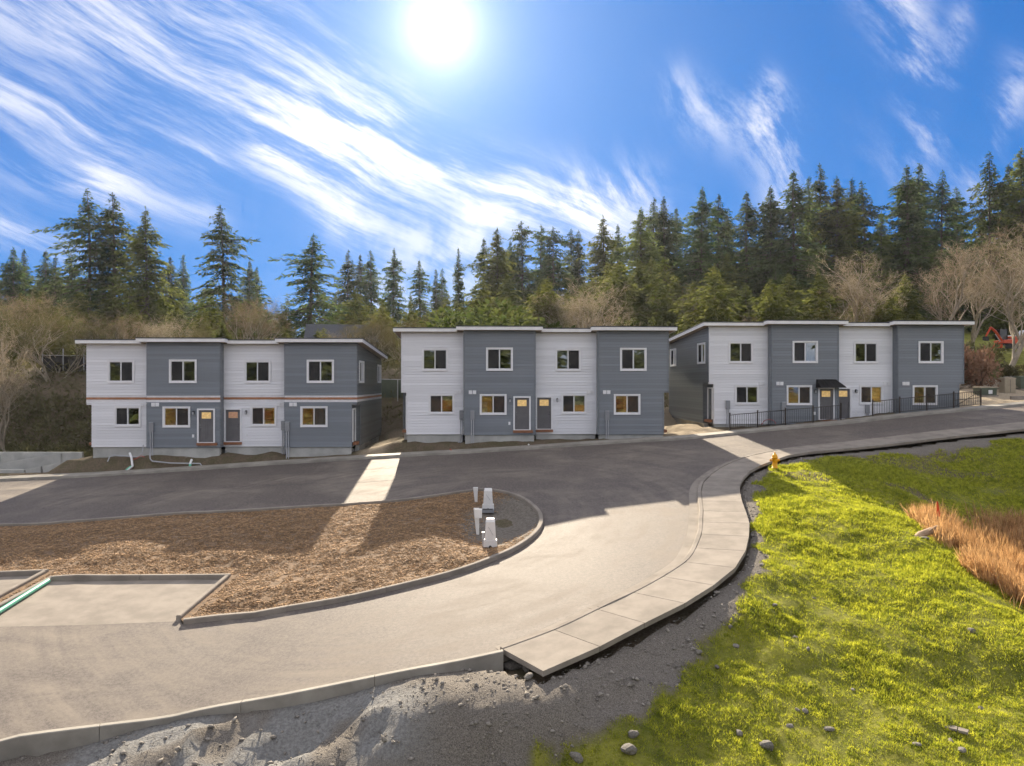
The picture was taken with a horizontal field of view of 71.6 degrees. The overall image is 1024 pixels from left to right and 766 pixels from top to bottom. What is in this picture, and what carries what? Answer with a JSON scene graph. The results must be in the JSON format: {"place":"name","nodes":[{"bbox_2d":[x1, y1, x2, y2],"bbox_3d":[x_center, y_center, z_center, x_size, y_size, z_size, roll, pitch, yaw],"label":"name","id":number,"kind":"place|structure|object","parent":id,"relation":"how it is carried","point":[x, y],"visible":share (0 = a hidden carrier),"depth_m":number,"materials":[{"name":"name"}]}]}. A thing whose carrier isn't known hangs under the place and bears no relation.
{"place":"outdoors","nodes":[
{"label":"outdoors","id":0,"kind":"place"},
{"bbox_2d":[0,406,1023,738],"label":"road","id":1,"kind":"structure","parent":0,"point":[616,518],"depth_m":22.16,"materials":[{"name":"grey asphalt"}]},
{"bbox_2d":[0,576,219,626],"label":"parking bay","id":2,"kind":"object","parent":1,"relation":"on","point":[55,603],"visible":0.95,"depth_m":22.56,"materials":[{"name":"concrete"}]},
{"bbox_2d":[0,403,1023,480],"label":"kerb","id":3,"kind":"structure","parent":1,"relation":"on","point":[490,450],"depth_m":43.94,"materials":[{"name":"concrete"}]},
{"bbox_2d":[495,422,1021,661],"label":"kerb","id":4,"kind":"structure","parent":1,"relation":"on","point":[691,541],"depth_m":22.66,"materials":[{"name":"concrete"}]},
{"bbox_2d":[0,329,1023,765],"bbox_3d":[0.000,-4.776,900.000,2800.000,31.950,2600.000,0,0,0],"label":"ground","id":5,"kind":"structure","parent":0,"point":[360,743],"depth_m":16.12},
{"bbox_2d":[0,247,37,330],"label":"conifer tree","id":6,"kind":"object","parent":5,"relation":"on","point":[8,285],"visible":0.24,"depth_m":130.05,"materials":[{"name":"green plant"}]},
{"bbox_2d":[0,319,44,451],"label":"bare tree","id":7,"kind":"object","parent":5,"relation":"on","point":[4,398],"visible":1,"depth_m":52.56,"materials":[{"name":"brown plant"}]},
{"bbox_2d":[0,452,83,472],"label":"retaining wall","id":8,"kind":"structure","parent":5,"relation":"on","point":[24,462],"depth_m":47.04,"materials":[{"name":"grey concrete"}]},
{"bbox_2d":[28,249,69,315],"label":"conifer tree","id":9,"kind":"object","parent":5,"relation":"on","point":[45,271],"visible":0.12,"depth_m":147.46,"materials":[{"name":"green plant"}]},
{"bbox_2d":[0,290,110,366],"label":"bare tree","id":10,"kind":"object","parent":5,"relation":"on","point":[26,309],"visible":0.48,"depth_m":66.46,"materials":[{"name":"brown plant"}]},
{"bbox_2d":[0,300,115,382],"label":"bare tree","id":11,"kind":"object","parent":5,"relation":"on","point":[25,343],"visible":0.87,"depth_m":61.19,"materials":[{"name":"brown plant"}]},
{"bbox_2d":[42,349,86,371],"bbox_3d":[-39.250,-1.865,63.550,5.571,2.443,0.080,0,0,-1],"label":"fence","id":12,"kind":"object","parent":5,"relation":"on","point":[62,359],"visible":0.36,"depth_m":63.52,"materials":[{"name":"grey metal"}]},
{"bbox_2d":[29,188,131,346],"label":"conifer tree","id":13,"kind":"object","parent":5,"relation":"on","point":[85,226],"visible":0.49,"depth_m":103.30,"materials":[{"name":"green plant"}]},
{"bbox_2d":[74,309,150,340],"bbox_3d":[-36.448,-4.221,65.290,7.722,6.577,9.083,0,0,36],"label":"bare tree","id":14,"kind":"object","parent":5,"relation":"on","point":[125,333],"visible":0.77,"depth_m":64.90,"materials":[{"name":"brown plant"}]},
{"bbox_2d":[0,569,230,623],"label":"kerb","id":15,"kind":"structure","parent":5,"relation":"on","point":[35,574],"depth_m":24.39,"materials":[{"name":"concrete"}]},
{"bbox_2d":[56,192,179,327],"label":"conifer tree","id":16,"kind":"object","parent":5,"relation":"on","point":[120,245],"visible":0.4,"depth_m":104.88,"materials":[{"name":"green plant"}]},
{"bbox_2d":[94,206,189,338],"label":"conifer tree","id":17,"kind":"object","parent":5,"relation":"on","point":[151,302],"visible":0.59,"depth_m":101.25,"materials":[{"name":"green plant"}]},
{"bbox_2d":[129,312,204,337],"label":"bare tree","id":18,"kind":"object","parent":5,"relation":"on","point":[156,330],"visible":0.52,"depth_m":65.80,"materials":[{"name":"brown plant"}]},
{"bbox_2d":[158,257,194,332],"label":"conifer tree","id":19,"kind":"object","parent":5,"relation":"on","point":[170,277],"visible":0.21,"depth_m":158.85,"materials":[{"name":"green plant"}]},
{"bbox_2d":[173,255,195,326],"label":"conifer tree","id":20,"kind":"object","parent":5,"relation":"on","point":[184,280],"visible":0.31,"depth_m":167.34,"materials":[{"name":"green plant"}]},
{"bbox_2d":[170,205,274,338],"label":"conifer tree","id":21,"kind":"object","parent":5,"relation":"on","point":[228,269],"visible":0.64,"depth_m":101.35,"materials":[{"name":"green plant"}]},
{"bbox_2d":[74,337,387,458],"bbox_3d":[-19.060,1.185,51.256,18.470,8.170,11.880,0,0,-2],"label":"townhouse row","id":22,"kind":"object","parent":5,"relation":"on","point":[211,397],"visible":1,"depth_m":46.08,"materials":[{"name":"grey wood"}]},
{"bbox_2d":[107,360,133,382],"bbox_3d":[-25.395,-0.740,46.110,1.704,1.484,0.122,0,0,-2],"label":"window","id":23,"kind":"structure","parent":22,"relation":"in","point":[126,366],"depth_m":46.09,"materials":[{"name":"white glass"}]},
{"bbox_2d":[114,406,140,426],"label":"window","id":24,"kind":"structure","parent":22,"relation":"in","point":[121,413],"depth_m":46.11,"materials":[{"name":"white glass"}]},
{"bbox_2d":[162,406,189,427],"bbox_3d":[-21.574,2.185,45.662,1.744,1.354,0.122,0,0,-2],"label":"window","id":25,"kind":"structure","parent":22,"relation":"in","point":[182,412],"depth_m":45.64,"materials":[{"name":"white glass"}]},
{"bbox_2d":[169,359,196,382],"bbox_3d":[-21.164,-0.755,45.679,1.744,1.514,0.122,0,0,-2],"label":"window","id":26,"kind":"structure","parent":22,"relation":"in","point":[176,366],"depth_m":45.66,"materials":[{"name":"white glass"}]},
{"bbox_2d":[197,409,214,441],"bbox_3d":[-19.701,2.750,45.746,1.130,2.200,0.130,0,0,-2],"label":"door","id":27,"kind":"structure","parent":22,"relation":"in","point":[205,417],"depth_m":45.76,"materials":[{"name":"paint"}]},
{"bbox_2d":[224,408,241,441],"bbox_3d":[-18.237,2.750,46.405,1.130,2.200,0.130,0,0,-2],"label":"door","id":28,"kind":"structure","parent":22,"relation":"in","point":[232,416],"depth_m":46.43,"materials":[{"name":"paint"}]},
{"bbox_2d":[244,360,270,382],"bbox_3d":[-16.652,-0.740,46.460,1.704,1.484,0.122,0,0,-2],"label":"window","id":29,"kind":"structure","parent":22,"relation":"in","point":[263,366],"depth_m":46.44,"materials":[{"name":"white glass"}]},
{"bbox_2d":[250,406,276,425],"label":"window","id":30,"kind":"structure","parent":22,"relation":"in","point":[256,412],"depth_m":46.46,"materials":[{"name":"white glass"}]},
{"bbox_2d":[300,406,327,426],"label":"window","id":31,"kind":"structure","parent":22,"relation":"in","point":[320,413],"depth_m":46.00,"materials":[{"name":"white glass"}]},
{"bbox_2d":[307,360,333,382],"bbox_3d":[-12.421,-0.755,46.030,1.744,1.514,0.122,0,0,-2],"label":"window","id":32,"kind":"structure","parent":22,"relation":"in","point":[313,366],"depth_m":46.01,"materials":[{"name":"white glass"}]},
{"bbox_2d":[236,259,262,331],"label":"conifer tree","id":33,"kind":"object","parent":5,"relation":"on","point":[249,282],"visible":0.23,"depth_m":158.82,"materials":[{"name":"green plant"}]},
{"bbox_2d":[205,285,296,339],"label":"bare tree","id":34,"kind":"object","parent":5,"relation":"on","point":[263,329],"visible":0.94,"depth_m":65.49,"materials":[{"name":"brown plant"}]},
{"bbox_2d":[0,649,502,761],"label":"kerb","id":35,"kind":"structure","parent":5,"relation":"on","point":[37,743],"depth_m":16.47,"materials":[{"name":"concrete"}]},
{"bbox_2d":[0,491,538,620],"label":"mulch bed","id":36,"kind":"object","parent":5,"relation":"on","point":[521,515],"visible":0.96,"depth_m":27.04,"materials":[{"name":"brown wood"}]},
{"bbox_2d":[0,488,542,624],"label":"kerb","id":37,"kind":"structure","parent":5,"relation":"on","point":[389,588],"depth_m":24.05,"materials":[{"name":"concrete"}]},
{"bbox_2d":[251,233,352,337],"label":"conifer tree","id":38,"kind":"object","parent":5,"relation":"on","point":[312,284],"visible":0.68,"depth_m":93.67,"materials":[{"name":"green plant"}]},
{"bbox_2d":[0,354,668,456],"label":"undergrowth","id":39,"kind":"object","parent":5,"relation":"on","point":[17,447],"visible":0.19,"depth_m":58.10,"materials":[{"name":"plant"}]},
{"bbox_2d":[304,324,379,344],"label":"house","id":40,"kind":"structure","parent":5,"relation":"on","point":[331,329],"depth_m":75.49,"materials":[{"name":"concrete"}]},
{"bbox_2d":[326,250,367,323],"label":"conifer tree","id":41,"kind":"object","parent":5,"relation":"on","point":[346,277],"visible":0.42,"depth_m":147.46,"materials":[{"name":"green plant"}]},
{"bbox_2d":[332,307,400,362],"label":"bare tree","id":42,"kind":"object","parent":5,"relation":"on","point":[367,335],"visible":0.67,"depth_m":65.51,"materials":[{"name":"brown plant"}]},
{"bbox_2d":[353,250,384,324],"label":"conifer tree","id":43,"kind":"object","parent":5,"relation":"on","point":[370,284],"visible":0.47,"depth_m":147.01,"materials":[{"name":"green plant"}]},
{"bbox_2d":[374,247,420,352],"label":"conifer tree","id":44,"kind":"object","parent":5,"relation":"on","point":[393,286],"visible":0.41,"depth_m":138.61,"materials":[{"name":"green plant"}]},
{"bbox_2d":[370,314,441,361],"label":"bare tree","id":45,"kind":"object","parent":5,"relation":"on","point":[405,325],"visible":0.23,"depth_m":69.93,"materials":[{"name":"brown plant"}]},
{"bbox_2d":[405,260,433,326],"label":"conifer tree","id":46,"kind":"object","parent":5,"relation":"on","point":[419,284],"visible":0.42,"depth_m":147.44,"materials":[{"name":"green plant"}]},
{"bbox_2d":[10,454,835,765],"bbox_3d":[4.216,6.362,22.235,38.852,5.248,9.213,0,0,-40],"label":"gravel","id":47,"kind":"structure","parent":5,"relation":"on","point":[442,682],"depth_m":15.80,"materials":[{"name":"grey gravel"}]},
{"bbox_2d":[445,249,467,323],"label":"conifer tree","id":48,"kind":"object","parent":5,"relation":"on","point":[458,274],"visible":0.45,"depth_m":130.41,"materials":[{"name":"green plant"}]},
{"bbox_2d":[462,237,495,309],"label":"conifer tree","id":49,"kind":"object","parent":5,"relation":"on","point":[479,259],"visible":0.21,"depth_m":138.77,"materials":[{"name":"green plant"}]},
{"bbox_2d":[464,227,524,314],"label":"conifer tree","id":50,"kind":"object","parent":5,"relation":"on","point":[499,267],"visible":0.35,"depth_m":124.23,"materials":[{"name":"green plant"}]},
{"bbox_2d":[418,296,575,327],"bbox_3d":[-0.869,-3.978,67.048,13.339,7.277,15.436,0,0,-36],"label":"bush","id":51,"kind":"object","parent":5,"relation":"on","point":[481,317],"visible":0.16,"depth_m":63.75,"materials":[{"name":"green plant"}]},
{"bbox_2d":[0,213,1004,339],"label":"wood","id":52,"kind":"object","parent":5,"relation":"on","point":[271,301],"visible":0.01,"depth_m":164.45,"materials":[{"name":"green plant"}]},
{"bbox_2d":[0,254,1023,365],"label":"wood","id":53,"kind":"object","parent":5,"relation":"on","point":[666,309],"visible":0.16,"depth_m":88.54,"materials":[{"name":"plant"}]},
{"bbox_2d":[496,221,541,309],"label":"conifer tree","id":54,"kind":"object","parent":5,"relation":"on","point":[521,239],"visible":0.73,"depth_m":141.31,"materials":[{"name":"green plant"}]},
{"bbox_2d":[393,325,677,443],"bbox_3d":[1.290,0.345,51.656,18.470,8.070,11.880,0,0,-2],"label":"townhouse row","id":55,"kind":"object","parent":5,"relation":"on","point":[468,384],"visible":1,"depth_m":46.46,"materials":[{"name":"grey wood"}]},
{"bbox_2d":[422,348,447,370],"bbox_3d":[-5.045,-1.530,46.509,1.704,1.484,0.122,0,0,-2],"label":"window","id":56,"kind":"structure","parent":55,"relation":"in","point":[440,354],"depth_m":46.52,"materials":[{"name":"white glass"}]},
{"bbox_2d":[480,394,506,414],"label":"window","id":57,"kind":"structure","parent":55,"relation":"in","point":[499,400],"depth_m":46.08,"materials":[{"name":"white glass"}]},
{"bbox_2d":[486,347,512,370],"bbox_3d":[-0.815,-1.545,46.078,1.744,1.514,0.122,0,0,-2],"label":"window","id":58,"kind":"structure","parent":55,"relation":"in","point":[492,353],"depth_m":46.06,"materials":[{"name":"white glass"}]},
{"bbox_2d":[513,396,530,429],"bbox_3d":[0.649,1.960,46.145,1.130,2.200,0.130,0,0,-2],"label":"door","id":59,"kind":"structure","parent":55,"relation":"in","point":[521,404],"depth_m":46.17,"materials":[{"name":"paint"}]},
{"bbox_2d":[536,396,552,428],"bbox_3d":[2.114,1.960,46.804,1.130,2.200,0.130,0,0,-2],"label":"door","id":60,"kind":"structure","parent":55,"relation":"in","point":[544,404],"depth_m":46.82,"materials":[{"name":"paint"}]},
{"bbox_2d":[555,349,580,370],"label":"window","id":61,"kind":"structure","parent":55,"relation":"in","point":[573,355],"depth_m":46.87,"materials":[{"name":"white glass"}]},
{"bbox_2d":[614,394,639,414],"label":"window","id":62,"kind":"structure","parent":55,"relation":"in","point":[632,400],"depth_m":46.41,"materials":[{"name":"white glass"}]},
{"bbox_2d":[620,348,646,370],"bbox_3d":[7.928,-1.545,46.429,1.744,1.514,0.122,0,0,-2],"label":"window","id":63,"kind":"structure","parent":55,"relation":"in","point":[626,354],"depth_m":46.41,"materials":[{"name":"white glass"}]},
{"bbox_2d":[514,224,563,296],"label":"conifer tree","id":64,"kind":"object","parent":5,"relation":"on","point":[539,250],"visible":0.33,"depth_m":147.52,"materials":[{"name":"green plant"}]},
{"bbox_2d":[532,226,583,311],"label":"conifer tree","id":65,"kind":"object","parent":5,"relation":"on","point":[556,268],"visible":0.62,"depth_m":138.86,"materials":[{"name":"green plant"}]},
{"bbox_2d":[565,231,589,322],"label":"conifer tree","id":66,"kind":"object","parent":5,"relation":"on","point":[578,271],"visible":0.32,"depth_m":147.24,"materials":[{"name":"green plant"}]},
{"bbox_2d":[523,270,636,327],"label":"bare tree","id":67,"kind":"object","parent":5,"relation":"on","point":[582,322],"visible":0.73,"depth_m":68.33,"materials":[{"name":"brown plant"}]},
{"bbox_2d":[576,217,625,310],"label":"conifer tree","id":68,"kind":"object","parent":5,"relation":"on","point":[601,253],"visible":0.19,"depth_m":130.00,"materials":[{"name":"green plant"}]},
{"bbox_2d":[611,206,689,315],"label":"conifer tree","id":69,"kind":"object","parent":5,"relation":"on","point":[641,244],"visible":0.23,"depth_m":124.30,"materials":[{"name":"green plant"}]},
{"bbox_2d":[644,196,692,307],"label":"conifer tree","id":70,"kind":"object","parent":5,"relation":"on","point":[663,222],"visible":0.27,"depth_m":132.85,"materials":[{"name":"green plant"}]},
{"bbox_2d":[670,186,738,324],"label":"conifer tree","id":71,"kind":"object","parent":5,"relation":"on","point":[695,266],"visible":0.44,"depth_m":124.33,"materials":[{"name":"green plant"}]},
{"bbox_2d":[695,194,745,295],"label":"conifer tree","id":72,"kind":"object","parent":5,"relation":"on","point":[722,228],"visible":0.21,"depth_m":132.90,"materials":[{"name":"green plant"}]},
{"bbox_2d":[716,191,768,320],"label":"conifer tree","id":73,"kind":"object","parent":5,"relation":"on","point":[747,225],"visible":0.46,"depth_m":130.22,"materials":[{"name":"green plant"}]},
{"bbox_2d":[728,284,759,321],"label":"conifer tree","id":74,"kind":"object","parent":5,"relation":"on","point":[746,294],"visible":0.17,"depth_m":77.81,"materials":[{"name":"green plant"}]},
{"bbox_2d":[530,437,1023,765],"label":"grass","id":75,"kind":"structure","parent":5,"relation":"on","point":[773,505],"depth_m":19.75,"materials":[{"name":"green plant"}]},
{"bbox_2d":[735,185,824,317],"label":"conifer tree","id":76,"kind":"object","parent":5,"relation":"on","point":[770,209],"visible":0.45,"depth_m":124.26,"materials":[{"name":"green plant"}]},
{"bbox_2d":[742,170,841,309],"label":"conifer tree","id":77,"kind":"object","parent":5,"relation":"on","point":[793,212],"visible":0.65,"depth_m":121.01,"materials":[{"name":"green plant"}]},
{"bbox_2d":[669,320,974,426],"bbox_3d":[22.015,-0.265,53.656,18.470,7.970,12.180,0,0,-2],"label":"townhouse row","id":78,"kind":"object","parent":5,"relation":"on","point":[719,372],"visible":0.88,"depth_m":48.64,"materials":[{"name":"grey wood"}]},
{"bbox_2d":[728,342,752,362],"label":"window","id":79,"kind":"structure","parent":78,"relation":"in","point":[746,348],"depth_m":48.67,"materials":[{"name":"white glass"}]},
{"bbox_2d":[786,385,811,404],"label":"window","id":80,"kind":"structure","parent":78,"relation":"in","point":[804,391],"depth_m":48.23,"materials":[{"name":"white glass"}]},
{"bbox_2d":[792,341,817,362],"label":"window","id":81,"kind":"structure","parent":78,"relation":"in","point":[798,347],"depth_m":48.22,"materials":[{"name":"white glass"}]},
{"bbox_2d":[818,388,834,418],"bbox_3d":[21.368,1.400,48.294,1.130,2.200,0.130,0,0,-2],"label":"door","id":82,"kind":"structure","parent":78,"relation":"in","point":[826,396],"depth_m":48.31,"materials":[{"name":"paint"}]},
{"bbox_2d":[839,387,851,418],"bbox_3d":[22.833,1.400,48.954,1.130,2.200,0.130,0,0,-2],"label":"door","id":83,"kind":"structure","parent":78,"relation":"in","point":[845,394],"depth_m":48.98,"materials":[{"name":"paint"}]},
{"bbox_2d":[918,341,943,362],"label":"window","id":84,"kind":"structure","parent":78,"relation":"in","point":[924,347],"depth_m":48.56,"materials":[{"name":"white glass"}]},
{"bbox_2d":[800,161,870,287],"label":"conifer tree","id":85,"kind":"object","parent":5,"relation":"on","point":[818,188],"visible":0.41,"depth_m":127.00,"materials":[{"name":"green plant"}]},
{"bbox_2d":[806,176,876,317],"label":"conifer tree","id":86,"kind":"object","parent":5,"relation":"on","point":[845,218],"visible":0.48,"depth_m":124.08,"materials":[{"name":"green plant"}]},
{"bbox_2d":[802,287,885,321],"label":"bare tree","id":87,"kind":"object","parent":5,"relation":"on","point":[851,318],"visible":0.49,"depth_m":70.39,"materials":[{"name":"brown plant"}]},
{"bbox_2d":[808,250,910,321],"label":"bare tree","id":88,"kind":"object","parent":5,"relation":"on","point":[854,281],"visible":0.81,"depth_m":71.29,"materials":[{"name":"brown plant"}]},
{"bbox_2d":[842,181,896,316],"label":"conifer tree","id":89,"kind":"object","parent":5,"relation":"on","point":[872,214],"visible":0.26,"depth_m":130.40,"materials":[{"name":"green plant"}]},
{"bbox_2d":[857,211,920,318],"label":"conifer tree","id":90,"kind":"object","parent":5,"relation":"on","point":[883,241],"visible":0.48,"depth_m":118.75,"materials":[{"name":"green plant"}]},
{"bbox_2d":[850,165,967,319],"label":"conifer tree","id":91,"kind":"object","parent":5,"relation":"on","point":[905,191],"visible":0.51,"depth_m":118.21,"materials":[{"name":"green plant"}]},
{"bbox_2d":[889,163,970,319],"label":"conifer tree","id":92,"kind":"object","parent":5,"relation":"on","point":[926,187],"visible":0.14,"depth_m":126.66,"materials":[{"name":"green plant"}]},
{"bbox_2d":[901,170,983,331],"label":"conifer tree","id":93,"kind":"object","parent":5,"relation":"on","point":[945,217],"visible":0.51,"depth_m":123.84,"materials":[{"name":"green plant"}]},
{"bbox_2d":[908,233,1004,319],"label":"bare tree","id":94,"kind":"object","parent":5,"relation":"on","point":[955,309],"visible":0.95,"depth_m":71.29,"materials":[{"name":"brown plant"}]},
{"bbox_2d":[939,187,978,317],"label":"conifer tree","id":95,"kind":"object","parent":5,"relation":"on","point":[961,235],"visible":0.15,"depth_m":132.79,"materials":[{"name":"green plant"}]},
{"bbox_2d":[900,496,1023,606],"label":"reeds","id":96,"kind":"object","parent":5,"relation":"on","point":[995,554],"visible":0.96,"depth_m":25.72,"materials":[{"name":"plant"}]},
{"bbox_2d":[932,151,1023,332],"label":"conifer tree","id":97,"kind":"object","parent":5,"relation":"on","point":[989,224],"visible":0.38,"depth_m":118.71,"materials":[{"name":"green plant"}]},
{"bbox_2d":[933,232,1022,350],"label":"bare tree","id":98,"kind":"object","parent":5,"relation":"on","point":[974,333],"visible":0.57,"depth_m":75.66,"materials":[{"name":"brown plant"}]},
{"bbox_2d":[964,344,1004,386],"bbox_3d":[38.169,-1.190,57.748,3.752,4.036,3.664,0,0,-31],"label":"bush","id":99,"kind":"object","parent":5,"relation":"on","point":[978,370],"visible":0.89,"depth_m":57.53,"materials":[{"name":"brown plant"}]},
{"bbox_2d":[964,339,1007,382],"bbox_3d":[38.896,-1.678,60.047,5.096,4.300,3.864,0,0,-16],"label":"bush","id":100,"kind":"object","parent":5,"relation":"on","point":[995,348],"visible":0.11,"depth_m":59.43,"materials":[{"name":"green plant"}]},
{"bbox_2d":[951,146,1023,330],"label":"conifer tree","id":101,"kind":"object","parent":5,"relation":"on","point":[1009,222],"visible":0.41,"depth_m":116.02,"materials":[{"name":"green plant"}]},
{"bbox_2d":[952,219,1023,366],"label":"bare tree","id":102,"kind":"object","parent":5,"relation":"on","point":[1009,301],"visible":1,"depth_m":65.69,"materials":[{"name":"brown plant"}]},
{"bbox_2d":[0,401,1023,477],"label":"pavement","id":103,"kind":"structure","parent":0,"point":[661,437],"depth_m":44.74,"materials":[{"name":"concrete"}]},
{"bbox_2d":[728,403,841,430],"bbox_3d":[17.921,2.208,46.387,8.081,1.812,0.211,0,0,-10],"label":"railing","id":104,"kind":"object","parent":103,"relation":"on","point":[785,423],"visible":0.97,"depth_m":46.34,"materials":[{"name":"black metal"}]},
{"bbox_2d":[872,389,981,415],"bbox_3d":[28.086,1.337,48.112,7.981,1.918,0.295,0,0,-6],"label":"railing","id":105,"kind":"object","parent":103,"relation":"on","point":[954,400],"visible":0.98,"depth_m":48.19,"materials":[{"name":"black metal"}]},
{"bbox_2d":[0,0,1023,335],"label":"sky","id":106,"kind":"structure","parent":0,"point":[421,129],"materials":[{"name":"blue"}]},
{"bbox_2d":[503,422,1023,676],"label":"pavement","id":107,"kind":"structure","parent":0,"point":[713,562],"depth_m":20.61,"materials":[{"name":"concrete"}]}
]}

